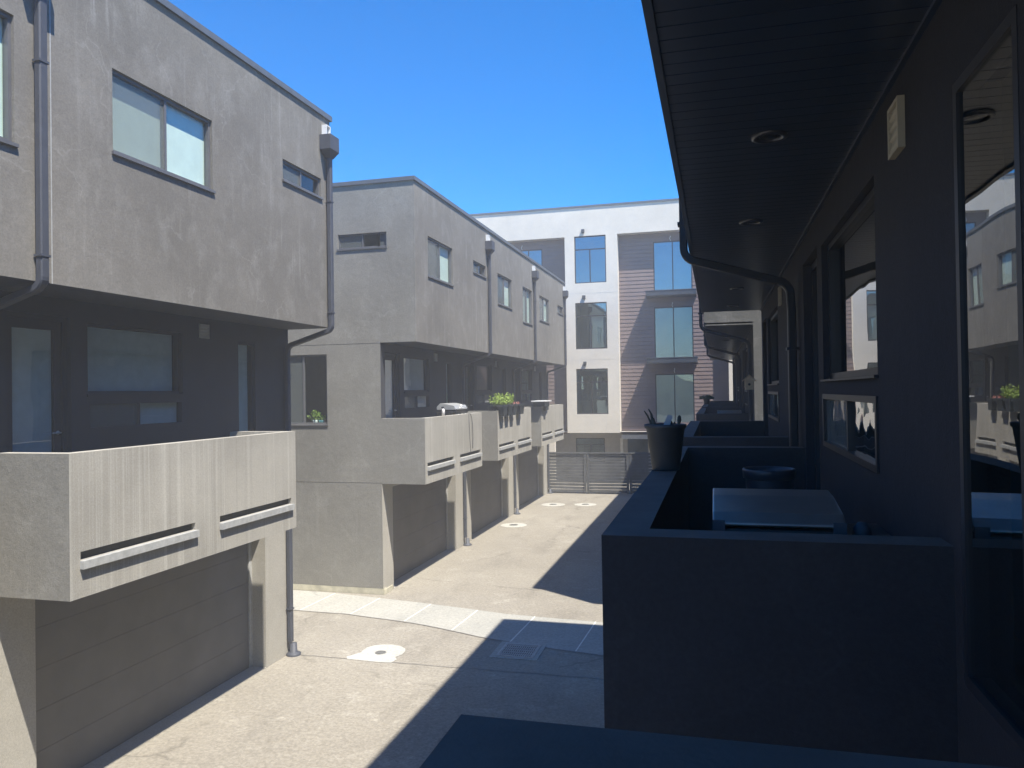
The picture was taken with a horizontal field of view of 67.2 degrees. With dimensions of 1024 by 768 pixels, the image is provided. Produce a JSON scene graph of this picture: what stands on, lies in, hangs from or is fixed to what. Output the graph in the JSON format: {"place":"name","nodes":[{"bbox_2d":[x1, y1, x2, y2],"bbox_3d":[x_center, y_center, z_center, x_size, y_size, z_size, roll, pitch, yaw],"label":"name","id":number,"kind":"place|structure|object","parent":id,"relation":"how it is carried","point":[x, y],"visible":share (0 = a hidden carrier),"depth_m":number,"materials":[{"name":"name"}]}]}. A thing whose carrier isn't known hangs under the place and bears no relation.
{"place":"outdoors","nodes":[
{"label":"outdoors","id":0,"kind":"place"},
{"bbox_2d":[81,482,633,767],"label":"driveway","id":1,"kind":"structure","parent":0,"point":[303,710],"depth_m":11.85,"materials":[{"name":"concrete"}]},
{"bbox_2d":[0,0,52,309],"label":"townhouse","id":2,"kind":"structure","parent":1,"relation":"on","point":[26,250],"depth_m":7.23,"materials":[{"name":"grey paint"}]},
{"bbox_2d":[0,10,18,147],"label":"window","id":3,"kind":"structure","parent":2,"relation":"in","point":[5,19],"depth_m":7.09,"materials":[{"name":"grey metal"}]},
{"bbox_2d":[0,0,338,767],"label":"townhouse","id":4,"kind":"structure","parent":1,"relation":"on","point":[146,494],"depth_m":9.38,"materials":[{"name":"grey paint"}]},
{"bbox_2d":[6,311,66,452],"bbox_3d":[-5.162,0.380,8.324,0.094,2.270,0.820,-1,-1,15],"label":"balcony door","id":5,"kind":"structure","parent":4,"relation":"in","point":[28,351],"depth_m":8.40,"materials":[{"name":"paint"}]},
{"bbox_2d":[88,400,182,429],"bbox_3d":[-4.752,0.378,9.741,0.097,0.330,1.650,-1,-1,15],"label":"window","id":6,"kind":"structure","parent":4,"relation":"in","point":[157,412],"depth_m":10.04,"materials":[{"name":"paint"}]},
{"bbox_2d":[87,323,184,396],"bbox_3d":[-4.776,-0.274,9.752,0.167,0.865,1.690,-1,-1,15],"label":"window","id":7,"kind":"structure","parent":4,"relation":"in","point":[123,361],"depth_m":9.76,"materials":[{"name":"glass"}]},
{"bbox_2d":[35,542,252,767],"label":"garage door","id":8,"kind":"structure","parent":4,"relation":"in","point":[112,663],"depth_m":9.95,"materials":[{"name":"grey metal"}]},
{"bbox_2d":[112,70,215,193],"bbox_3d":[-4.118,-2.926,9.104,0.152,0.935,1.740,-1,-1,15],"label":"window","id":9,"kind":"structure","parent":4,"relation":"in","point":[152,131],"depth_m":9.10,"materials":[{"name":"grey glass"}]},
{"bbox_2d":[238,342,253,430],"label":"window","id":10,"kind":"structure","parent":4,"relation":"in","point":[242,347],"depth_m":12.11,"materials":[{"name":"glass"}]},
{"bbox_2d":[282,160,322,199],"bbox_3d":[-3.316,-3.202,12.100,0.125,0.345,1.200,-1,-1,15],"label":"window","id":11,"kind":"structure","parent":4,"relation":"in","point":[299,171],"depth_m":12.10,"materials":[{"name":"grey metal"}]},
{"bbox_2d":[347,644,404,662],"bbox_3d":[-2.247,4.516,12.977,0.870,0.017,0.860,-1,-1,15],"label":"drain cover","id":12,"kind":"object","parent":1,"relation":"on","point":[388,653],"visible":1,"depth_m":12.89,"materials":[{"name":"concrete"}]},
{"bbox_2d":[288,175,494,594],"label":"townhouse","id":13,"kind":"structure","parent":1,"relation":"on","point":[386,458],"depth_m":17.07,"materials":[{"name":"grey paint"}]},
{"bbox_2d":[290,354,327,425],"bbox_3d":[-4.779,0.145,17.291,1.460,1.585,0.120,-1,-1,15],"label":"window","id":14,"kind":"structure","parent":13,"relation":"in","point":[304,423],"depth_m":17.26,"materials":[{"name":"grey metal"}]},
{"bbox_2d":[307,410,321,421],"bbox_3d":[-4.448,0.733,17.345,0.349,0.322,0.191,-1,-1,1],"label":"potted plant","id":15,"kind":"object","parent":13,"relation":"on","point":[314,414],"visible":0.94,"depth_m":17.32,"materials":[{"name":"green plant"}]},
{"bbox_2d":[317,415,325,421],"bbox_3d":[-4.268,0.786,17.287,0.216,0.208,0.177,-1,-1,-10],"label":"potted plant","id":16,"kind":"object","parent":13,"relation":"on","point":[323,418],"visible":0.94,"depth_m":17.26,"materials":[{"name":"green plant"}]},
{"bbox_2d":[337,232,386,250],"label":"window","id":17,"kind":"structure","parent":13,"relation":"in","point":[363,245],"depth_m":16.92,"materials":[{"name":"grey metal"}]},
{"bbox_2d":[385,353,397,417],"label":"balcony door","id":18,"kind":"structure","parent":13,"relation":"in","point":[390,358],"depth_m":17.59,"materials":[{"name":"paint"}]},
{"bbox_2d":[404,395,429,409],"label":"window","id":19,"kind":"structure","parent":13,"relation":"in","point":[420,401],"depth_m":19.16,"materials":[{"name":"paint"}]},
{"bbox_2d":[404,356,430,392],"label":"window","id":20,"kind":"structure","parent":13,"relation":"in","point":[415,377],"depth_m":19.01,"materials":[{"name":"paint"}]},
{"bbox_2d":[393,478,447,579],"bbox_3d":[-2.397,3.460,19.417,0.105,2.280,4.320,-1,-1,15],"label":"garage door","id":21,"kind":"structure","parent":13,"relation":"in","point":[420,512],"depth_m":19.42,"materials":[{"name":"grey metal"}]},
{"bbox_2d":[428,237,453,286],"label":"window","id":22,"kind":"structure","parent":13,"relation":"in","point":[443,252],"depth_m":18.59,"materials":[{"name":"white metal"}]},
{"bbox_2d":[446,363,450,402],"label":"window","id":23,"kind":"structure","parent":13,"relation":"in","point":[449,396],"depth_m":21.24,"materials":[{"name":"paint"}]},
{"bbox_2d":[436,403,467,415],"bbox_3d":[-1.488,1.032,19.647,0.568,1.087,1.290,-1,-1,15],"label":"barbecue grill","id":24,"kind":"object","parent":13,"relation":"on","point":[453,408],"visible":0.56,"depth_m":19.26,"materials":[{"name":"metal"}]},
{"bbox_2d":[461,412,472,450],"bbox_3d":[-1.170,1.220,19.547,0.308,1.008,0.284,-1,-1,15],"label":"hanging cable","id":25,"kind":"object","parent":13,"relation":"hanging from","point":[469,429],"visible":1,"depth_m":19.44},
{"bbox_2d":[473,261,486,278],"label":"window","id":26,"kind":"structure","parent":13,"relation":"in","point":[477,264],"depth_m":21.18,"materials":[{"name":"grey metal"}]},
{"bbox_2d":[341,229,538,540],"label":"townhouse","id":27,"kind":"structure","parent":1,"relation":"on","point":[491,488],"depth_m":24.79,"materials":[{"name":"grey paint"}]},
{"bbox_2d":[466,363,472,410],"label":"balcony door","id":28,"kind":"structure","parent":27,"relation":"in","point":[469,365],"depth_m":23.20,"materials":[{"name":"paint"}]},
{"bbox_2d":[477,394,491,404],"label":"window","id":29,"kind":"structure","parent":27,"relation":"in","point":[483,395],"depth_m":24.29,"materials":[{"name":"paint"}]},
{"bbox_2d":[477,364,492,391],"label":"window","id":30,"kind":"structure","parent":27,"relation":"in","point":[488,390],"depth_m":25.08,"materials":[{"name":"paint"}]},
{"bbox_2d":[471,460,502,533],"bbox_3d":[-0.945,3.496,24.908,0.105,2.280,4.320,-1,-1,15],"label":"garage door","id":31,"kind":"structure","parent":27,"relation":"in","point":[486,479],"depth_m":25.16,"materials":[{"name":"grey metal"}]},
{"bbox_2d":[487,392,507,415],"bbox_3d":[-0.419,0.580,22.230,0.510,0.699,0.717,-1,-1,15],"label":"railing planter","id":32,"kind":"object","parent":27,"relation":"on","point":[501,407],"visible":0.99,"depth_m":22.10,"materials":[{"name":"plastic"}]},
{"bbox_2d":[502,368,504,395],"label":"window","id":33,"kind":"structure","parent":27,"relation":"in","point":[502,368],"depth_m":26.73,"materials":[{"name":"paint"}]},
{"bbox_2d":[495,394,512,415],"bbox_3d":[-0.270,0.601,22.794,0.510,0.663,0.715,-1,-1,15],"label":"railing planter","id":34,"kind":"object","parent":27,"relation":"on","point":[509,408],"visible":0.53,"depth_m":22.67,"materials":[{"name":"plastic"}]},
{"bbox_2d":[497,274,512,309],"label":"window","id":35,"kind":"structure","parent":27,"relation":"in","point":[506,282],"depth_m":24.16,"materials":[{"name":"white metal"}]},
{"bbox_2d":[502,392,517,414],"bbox_3d":[-0.126,0.588,23.337,0.510,0.697,0.699,-1,-1,15],"label":"railing planter","id":36,"kind":"object","parent":27,"relation":"on","point":[514,409],"visible":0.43,"depth_m":23.29,"materials":[{"name":"plastic"}]},
{"bbox_2d":[511,401,524,413],"bbox_3d":[0.097,0.725,24.174,0.510,0.435,0.560,-1,-1,15],"label":"railing planter","id":37,"kind":"object","parent":27,"relation":"on","point":[520,408],"visible":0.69,"depth_m":24.01,"materials":[{"name":"plastic"}]},
{"bbox_2d":[523,287,532,325],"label":"window","id":38,"kind":"structure","parent":27,"relation":"in","point":[526,293],"depth_m":26.58,"materials":[{"name":"white glass"}]},
{"bbox_2d":[293,590,602,654],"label":"walkway","id":39,"kind":"structure","parent":1,"relation":"on","point":[573,635],"depth_m":14.72,"materials":[{"name":"concrete"}]},
{"bbox_2d":[299,610,603,679],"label":"driveway joints","id":40,"kind":"object","parent":1,"relation":"on","point":[460,667],"visible":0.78,"depth_m":12.76,"materials":[{"name":"grey concrete"}]},
{"bbox_2d":[437,261,567,510],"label":"townhouse","id":41,"kind":"structure","parent":1,"relation":"on","point":[532,465],"depth_m":30.56,"materials":[{"name":"grey paint"}]},
{"bbox_2d":[515,368,518,403],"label":"balcony door","id":42,"kind":"structure","parent":41,"relation":"in","point":[517,370],"depth_m":28.69,"materials":[{"name":"paint"}]},
{"bbox_2d":[522,369,530,391],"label":"window","id":43,"kind":"structure","parent":41,"relation":"in","point":[522,369],"depth_m":30.57,"materials":[{"name":"paint"}]},
{"bbox_2d":[522,393,531,401],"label":"window","id":44,"kind":"structure","parent":41,"relation":"in","point":[522,393],"depth_m":29.78,"materials":[{"name":"paint"}]},
{"bbox_2d":[518,446,538,505],"bbox_3d":[0.507,3.531,30.399,0.105,2.280,4.320,-1,-1,15],"label":"garage door","id":45,"kind":"structure","parent":41,"relation":"in","point":[528,460],"depth_m":30.84,"materials":[{"name":"grey metal"}]},
{"bbox_2d":[539,372,540,399],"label":"window","id":46,"kind":"structure","parent":41,"relation":"in","point":[539,372],"depth_m":32.23,"materials":[{"name":"glass"}]},
{"bbox_2d":[531,400,551,409],"bbox_3d":[1.067,0.770,27.822,0.500,0.350,1.150,-1,-1,15],"label":"railing planter","id":47,"kind":"object","parent":41,"relation":"on","point":[544,404],"visible":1,"depth_m":27.45,"materials":[{"name":"plastic"}]},
{"bbox_2d":[539,296,549,323],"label":"window","id":48,"kind":"structure","parent":41,"relation":"in","point":[544,301],"depth_m":29.65,"materials":[{"name":"white metal"}]},
{"bbox_2d":[558,306,563,315],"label":"window","id":49,"kind":"structure","parent":41,"relation":"in","point":[559,307],"depth_m":32.16,"materials":[{"name":"grey glass"}]},
{"bbox_2d":[501,523,526,526],"bbox_3d":[0.061,4.609,25.195,0.863,0.017,0.864,-1,-1,15],"label":"drain cover","id":50,"kind":"object","parent":1,"relation":"on","point":[513,525],"visible":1,"depth_m":25.14,"materials":[{"name":"concrete"}]},
{"bbox_2d":[489,641,546,660],"bbox_3d":[0.111,4.482,12.954,0.800,0.022,0.800,-1,-1,15],"label":"storm grate","id":51,"kind":"object","parent":1,"relation":"on","point":[518,651],"visible":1,"depth_m":12.90,"materials":[{"name":"metal"}]},
{"bbox_2d":[541,503,564,505],"bbox_3d":[1.588,4.633,29.648,0.925,0.017,0.917,-1,-1,15],"label":"drain cover","id":52,"kind":"object","parent":1,"relation":"on","point":[553,504],"visible":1,"depth_m":29.61,"materials":[{"name":"concrete"}]},
{"bbox_2d":[547,452,586,492],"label":"slatted gate","id":53,"kind":"structure","parent":1,"relation":"on","point":[569,482],"depth_m":32.86,"materials":[{"name":"grey metal"}]},
{"bbox_2d":[574,503,596,505],"bbox_3d":[2.821,4.613,29.537,0.841,0.017,0.852,-1,-1,15],"label":"drain cover","id":54,"kind":"object","parent":1,"relation":"on","point":[585,504],"visible":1,"depth_m":29.49,"materials":[{"name":"concrete"}]},
{"bbox_2d":[586,452,628,493],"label":"slatted gate","id":55,"kind":"structure","parent":1,"relation":"on","point":[607,472],"depth_m":32.43,"materials":[{"name":"grey metal"}]},
{"bbox_2d":[629,452,652,493],"bbox_3d":[5.804,3.712,31.966,1.860,1.733,0.100,-1,-1,15],"label":"slatted fence","id":56,"kind":"object","parent":1,"relation":"on","point":[637,464],"visible":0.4,"depth_m":32.11,"materials":[{"name":"grey metal"}]},
{"bbox_2d":[420,714,1008,767],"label":"townhouse","id":57,"kind":"structure","parent":1,"relation":"on","point":[469,741],"depth_m":0.98,"materials":[{"name":"paint"}]},
{"bbox_2d":[706,342,736,403],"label":"townhouse","id":58,"kind":"structure","parent":1,"relation":"on","point":[725,357],"depth_m":25.25,"materials":[{"name":"paint"}]},
{"bbox_2d":[701,312,742,407],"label":"townhouse","id":59,"kind":"structure","parent":1,"relation":"on","point":[735,349],"depth_m":19.85,"materials":[{"name":"paint"}]},
{"bbox_2d":[696,305,762,420],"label":"townhouse","id":60,"kind":"structure","parent":1,"relation":"on","point":[744,328],"depth_m":13.63,"materials":[{"name":"paint"}]},
{"bbox_2d":[744,349,747,386],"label":"window","id":61,"kind":"structure","parent":60,"relation":"in","point":[746,349],"depth_m":17.65,"materials":[{"name":"black glass"}]},
{"bbox_2d":[744,390,747,405],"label":"window","id":62,"kind":"structure","parent":60,"relation":"in","point":[745,391],"depth_m":17.21,"materials":[{"name":"black glass"}]},
{"bbox_2d":[677,201,802,446],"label":"townhouse","id":63,"kind":"structure","parent":1,"relation":"on","point":[765,281],"depth_m":7.41,"materials":[{"name":"paint"}]},
{"bbox_2d":[742,375,755,419],"bbox_3d":[3.425,0.194,11.105,0.196,0.662,0.155,-1,-1,15],"label":"birdhouse","id":64,"kind":"object","parent":63,"relation":"attached to","point":[749,382],"visible":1,"depth_m":11.06,"materials":[{"name":"grey wood"}]},
{"bbox_2d":[767,310,778,384],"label":"window","id":65,"kind":"structure","parent":63,"relation":"in","point":[774,319],"depth_m":9.49,"materials":[{"name":"black glass"}]},
{"bbox_2d":[768,391,779,421],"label":"window","id":66,"kind":"structure","parent":63,"relation":"in","point":[773,397],"depth_m":8.97,"materials":[{"name":"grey glass"}]},
{"bbox_2d":[787,332,789,446],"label":"window","id":67,"kind":"structure","parent":63,"relation":"in","point":[787,332],"depth_m":7.09,"materials":[{"name":"glass"}]},
{"bbox_2d":[601,0,1023,767],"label":"townhouse","id":68,"kind":"structure","parent":1,"relation":"on","point":[865,158],"depth_m":2.39,"materials":[{"name":"paint"}]},
{"bbox_2d":[644,409,686,470],"bbox_3d":[0.881,0.317,4.420,0.241,0.350,0.240,-1,-1,15],"label":"plant pot","id":69,"kind":"object","parent":68,"relation":"on","point":[665,440],"visible":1,"depth_m":4.34,"materials":[{"name":"plastic"}]},
{"bbox_2d":[742,466,795,488],"bbox_3d":[1.470,0.927,4.384,0.292,0.893,0.292,-1,-1,15],"label":"plant pot","id":70,"kind":"object","parent":68,"relation":"on","point":[767,477],"visible":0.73,"depth_m":4.28,"materials":[{"name":"plastic"}]},
{"bbox_2d":[712,488,890,535],"bbox_3d":[1.143,0.903,3.061,0.655,0.917,0.545,-1,-1,15],"label":"barbecue grill","id":71,"kind":"object","parent":68,"relation":"on","point":[783,511],"visible":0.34,"depth_m":2.93,"materials":[{"name":"metal"}]},
{"bbox_2d":[811,258,820,489],"bbox_3d":[2.193,0.238,5.366,0.070,2.270,0.820,-1,-1,15],"label":"balcony door","id":72,"kind":"structure","parent":68,"relation":"in","point":[814,265],"depth_m":5.72,"materials":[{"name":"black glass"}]},
{"bbox_2d":[820,187,878,381],"bbox_3d":[1.759,-0.443,3.980,0.118,0.844,1.690,-1,-1,15],"label":"window","id":73,"kind":"structure","parent":68,"relation":"in","point":[851,253],"depth_m":4.05,"materials":[{"name":"black glass"}]},
{"bbox_2d":[822,394,879,473],"bbox_3d":[1.763,0.215,3.975,0.090,0.320,1.650,-1,-1,15],"label":"window","id":74,"kind":"structure","parent":68,"relation":"in","point":[850,422],"depth_m":3.86,"materials":[{"name":"black glass"}]},
{"bbox_2d":[952,4,1023,752],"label":"window","id":75,"kind":"structure","parent":68,"relation":"in","point":[1003,42],"depth_m":2.09,"materials":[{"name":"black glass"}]},
{"bbox_2d":[168,0,678,213],"label":"sky","id":76,"kind":"structure","parent":0,"point":[493,105],"materials":[{"name":"blue"}]},
{"bbox_2d":[470,198,732,482],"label":"apartment building","id":77,"kind":"structure","parent":0,"point":[636,347],"depth_m":35.87,"materials":[{"name":"white paint"}]},
{"bbox_2d":[521,249,541,261],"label":"sliding door","id":78,"kind":"structure","parent":77,"relation":"in","point":[536,249],"depth_m":37.01,"materials":[{"name":"grey metal"}]},
{"bbox_2d":[574,235,605,283],"bbox_3d":[3.653,-5.800,35.895,1.480,2.200,0.062,-1,-1,15],"label":"window","id":79,"kind":"structure","parent":77,"relation":"in","point":[575,250],"depth_m":35.87,"materials":[{"name":"grey glass"}]},
{"bbox_2d":[576,438,604,462],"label":"window","id":80,"kind":"structure","parent":77,"relation":"in","point":[576,438],"depth_m":37.29,"materials":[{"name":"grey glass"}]},
{"bbox_2d":[575,302,606,348],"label":"window","id":81,"kind":"structure","parent":77,"relation":"in","point":[597,325],"depth_m":35.83,"materials":[{"name":"grey glass"}]},
{"bbox_2d":[576,368,607,413],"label":"window","id":82,"kind":"structure","parent":77,"relation":"in","point":[602,368],"depth_m":35.81,"materials":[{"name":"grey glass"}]},
{"bbox_2d":[628,439,647,479],"bbox_3d":[6.053,3.596,36.886,0.970,2.000,0.140,-1,-1,15],"label":"doorway","id":83,"kind":"structure","parent":77,"relation":"in","point":[634,445],"depth_m":36.82,"materials":[{"name":"paint"}]},
{"bbox_2d":[653,240,691,289],"bbox_3d":[7.381,-5.391,35.372,1.740,2.360,0.062,-1,-1,15],"label":"sliding door","id":84,"kind":"structure","parent":77,"relation":"in","point":[678,240],"depth_m":35.35,"materials":[{"name":"grey glass"}]},
{"bbox_2d":[654,306,693,356],"bbox_3d":[7.426,-2.362,35.340,1.740,2.360,0.062,-1,-1,15],"label":"sliding door","id":85,"kind":"structure","parent":77,"relation":"in","point":[680,306],"depth_m":35.32,"materials":[{"name":"grey glass"}]},
{"bbox_2d":[655,374,694,422],"bbox_3d":[7.472,0.668,35.309,1.740,2.260,0.062,-1,-1,15],"label":"sliding door","id":86,"kind":"structure","parent":77,"relation":"in","point":[655,374],"depth_m":35.29,"materials":[{"name":"grey metal"}]},
{"bbox_2d":[699,395,713,403],"bbox_3d":[5.928,0.470,23.468,0.470,0.293,0.503,-1,-1,15],"label":"potted plant","id":87,"kind":"object","parent":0,"point":[706,398],"visible":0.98,"depth_m":23.38,"materials":[{"name":"green plant"}]},
{"bbox_2d":[717,410,741,413],"bbox_3d":[4.795,1.008,16.618,0.685,0.882,0.545,-1,-1,15],"label":"barbecue grill","id":88,"kind":"object","parent":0,"point":[727,411],"visible":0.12,"depth_m":16.52,"materials":[{"name":"metal"}]},
{"bbox_2d":[852,522,871,534],"bbox_3d":[1.308,0.561,2.878,0.070,0.090,0.068,-1,-1,15],"label":"cloth","id":89,"kind":"object","parent":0,"point":[861,528],"visible":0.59,"depth_m":2.86,"materials":[{"name":"fabric"}]}
]}

